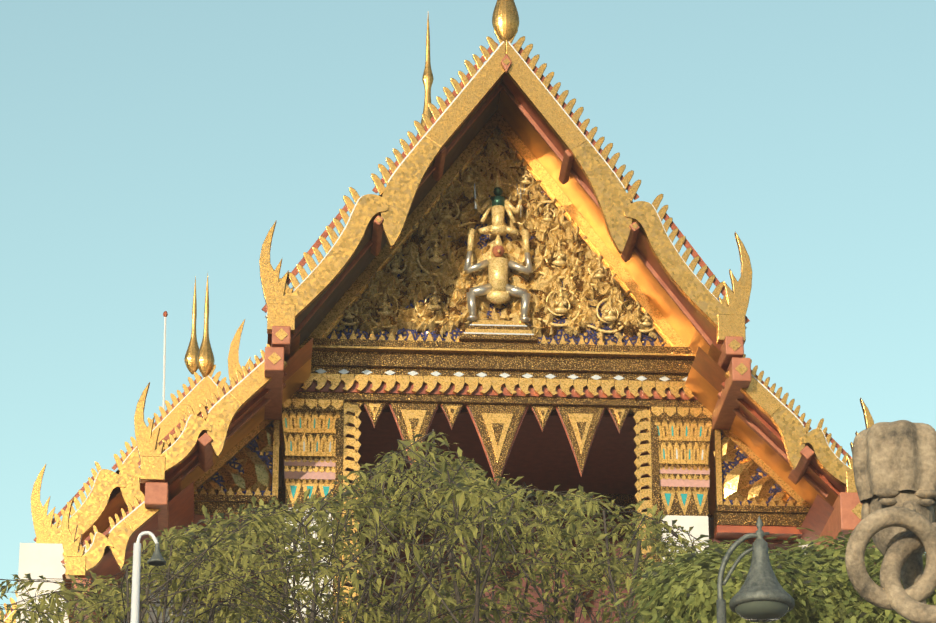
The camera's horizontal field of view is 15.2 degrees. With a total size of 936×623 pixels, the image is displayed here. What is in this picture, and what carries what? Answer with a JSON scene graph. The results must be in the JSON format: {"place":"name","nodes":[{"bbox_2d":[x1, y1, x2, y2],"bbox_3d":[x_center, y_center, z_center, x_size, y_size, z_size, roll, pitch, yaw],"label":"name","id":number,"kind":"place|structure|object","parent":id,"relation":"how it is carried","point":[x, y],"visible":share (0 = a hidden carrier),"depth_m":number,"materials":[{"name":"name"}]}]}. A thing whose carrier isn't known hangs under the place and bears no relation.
{"place":"outdoors","nodes":[
{"label":"outdoors","id":0,"kind":"place"},
{"bbox_2d":[108,469,120,503],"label":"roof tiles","id":1,"kind":"object","parent":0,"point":[115,492],"depth_m":78.47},
{"bbox_2d":[295,76,502,345],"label":"roof soffit","id":2,"kind":"structure","parent":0,"point":[368,257],"depth_m":55.12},
{"bbox_2d":[62,187,837,622],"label":"beam ends","id":3,"kind":"object","parent":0,"point":[714,353],"depth_m":53.83,"materials":[{"name":"brown wood"}]},
{"bbox_2d":[64,136,852,572],"bbox_3d":[0.591,0.683,53.099,13.068,7.181,0.145,1,-21,-4],"label":"bargeboard","id":4,"kind":"object","parent":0,"point":[618,208],"depth_m":53.60,"materials":[{"name":"gold metal"}]},
{"bbox_2d":[71,54,861,622],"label":"roof beams","id":5,"kind":"structure","parent":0,"point":[843,518],"depth_m":53.51,"materials":[{"name":"brown wood"}]},
{"bbox_2d":[0,0,935,614],"label":"sky","id":6,"kind":"structure","parent":0,"point":[148,148],"materials":[{"name":"blue"}]},
{"bbox_2d":[61,0,875,578],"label":"temple bargeboard finials","id":7,"kind":"object","parent":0,"point":[277,290],"depth_m":53.67,"materials":[{"name":"gold metal"}]},
{"bbox_2d":[61,42,875,622],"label":"roof trim","id":8,"kind":"structure","parent":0,"point":[705,366],"depth_m":53.93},
{"bbox_2d":[282,184,702,459],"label":"trim","id":9,"kind":"structure","parent":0,"point":[482,374],"depth_m":55.03,"materials":[{"name":"paint"}]},
{"bbox_2d":[190,408,798,622],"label":"dark interior","id":10,"kind":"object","parent":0,"point":[538,458],"depth_m":57.31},
{"bbox_2d":[464,184,532,322],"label":"limbs","id":11,"kind":"object","parent":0,"point":[485,289],"depth_m":55.25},
{"bbox_2d":[181,89,824,505],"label":"roof soffit","id":12,"kind":"structure","parent":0,"point":[705,391],"depth_m":54.93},
{"bbox_2d":[602,527,935,622],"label":"bush","id":13,"kind":"object","parent":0,"point":[816,585],"depth_m":22.79,"materials":[{"name":"green plant"}]},
{"label":"ground","id":14,"kind":"structure","parent":0,"visible":0},
{"bbox_2d":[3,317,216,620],"bbox_3d":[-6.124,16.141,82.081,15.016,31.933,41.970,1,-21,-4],"label":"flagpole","id":15,"kind":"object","parent":14,"relation":"on","point":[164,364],"depth_m":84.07,"materials":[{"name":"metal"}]},
{"bbox_2d":[4,448,163,622],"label":"bargeboards","id":16,"kind":"object","parent":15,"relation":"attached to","point":[86,516],"depth_m":76.95,"materials":[{"name":"gold metal"}]},
{"bbox_2d":[130,531,158,622],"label":"street lamp post","id":17,"kind":"object","parent":14,"relation":"on","point":[135,598],"depth_m":19.28,"materials":[{"name":"white metal"}]},
{"bbox_2d":[147,537,165,565],"bbox_3d":[-1.714,1.316,19.365,0.106,0.157,0.106,1,-21,-4],"label":"lamp shade","id":18,"kind":"object","parent":17,"relation":"attached to","point":[156,559],"depth_m":19.34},
{"bbox_2d":[0,429,726,622],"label":"tree branches","id":19,"kind":"object","parent":14,"relation":"on","point":[450,554],"depth_m":25.70,"materials":[{"name":"green plant"}]},
{"bbox_2d":[0,431,737,622],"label":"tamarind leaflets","id":20,"kind":"object","parent":19,"relation":"on","point":[473,500],"depth_m":25.80,"materials":[{"name":"green plant"}]},
{"bbox_2d":[16,41,849,622],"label":"white temple walls","id":21,"kind":"structure","parent":14,"relation":"on","point":[40,559],"depth_m":54.51,"materials":[{"name":"white paint"}]},
{"bbox_2d":[0,311,224,622],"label":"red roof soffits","id":22,"kind":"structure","parent":21,"relation":"attached to","point":[116,504],"depth_m":77.58,"materials":[{"name":"paint"}]},
{"bbox_2d":[0,14,433,618],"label":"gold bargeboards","id":23,"kind":"object","parent":21,"relation":"attached to","point":[200,358],"depth_m":77.55,"materials":[{"name":"metal"}]},
{"bbox_2d":[201,168,791,505],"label":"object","id":24,"kind":"structure","parent":21,"relation":"attached to","point":[588,335],"depth_m":55.27,"materials":[{"name":"gold metal"}]},
{"bbox_2d":[336,129,656,340],"bbox_3d":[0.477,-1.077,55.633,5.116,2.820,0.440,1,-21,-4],"label":"pediment carvings","id":25,"kind":"object","parent":21,"relation":"attached to","point":[498,293],"depth_m":55.54,"materials":[{"name":"gold metal"}]},
{"bbox_2d":[491,187,504,205],"bbox_3d":[0.478,-1.815,55.909,0.218,0.356,0.240,1,-21,-4],"label":"headdress","id":26,"kind":"object","parent":25,"relation":"on","point":[497,199],"depth_m":55.81},
{"bbox_2d":[194,138,810,622],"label":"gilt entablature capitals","id":27,"kind":"object","parent":21,"relation":"attached to","point":[498,366],"depth_m":54.96,"materials":[{"name":"gold metal"}]},
{"bbox_2d":[280,417,708,506],"bbox_3d":[0.435,2.483,54.959,6.776,1.308,0.885,1,-21,-4],"label":"teal glass","id":28,"kind":"object","parent":27,"relation":"attached to","point":[667,495],"depth_m":54.59,"materials":[{"name":"teal glass"}]},
{"bbox_2d":[283,459,709,487],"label":"column bands","id":29,"kind":"object","parent":27,"relation":"attached to","point":[330,475],"depth_m":54.42,"materials":[{"name":"paint"}]},
{"bbox_2d":[194,58,861,622],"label":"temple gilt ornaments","id":30,"kind":"object","parent":21,"relation":"attached to","point":[736,484],"depth_m":54.83,"materials":[{"name":"gold metal"}]},
{"bbox_2d":[716,516,794,622],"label":"street lamp","id":31,"kind":"object","parent":14,"relation":"on","point":[761,583],"depth_m":21.53,"materials":[{"name":"grey metal"}]},
{"bbox_2d":[845,420,935,622],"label":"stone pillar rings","id":32,"kind":"object","parent":14,"relation":"on","point":[894,466],"depth_m":9.05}
]}

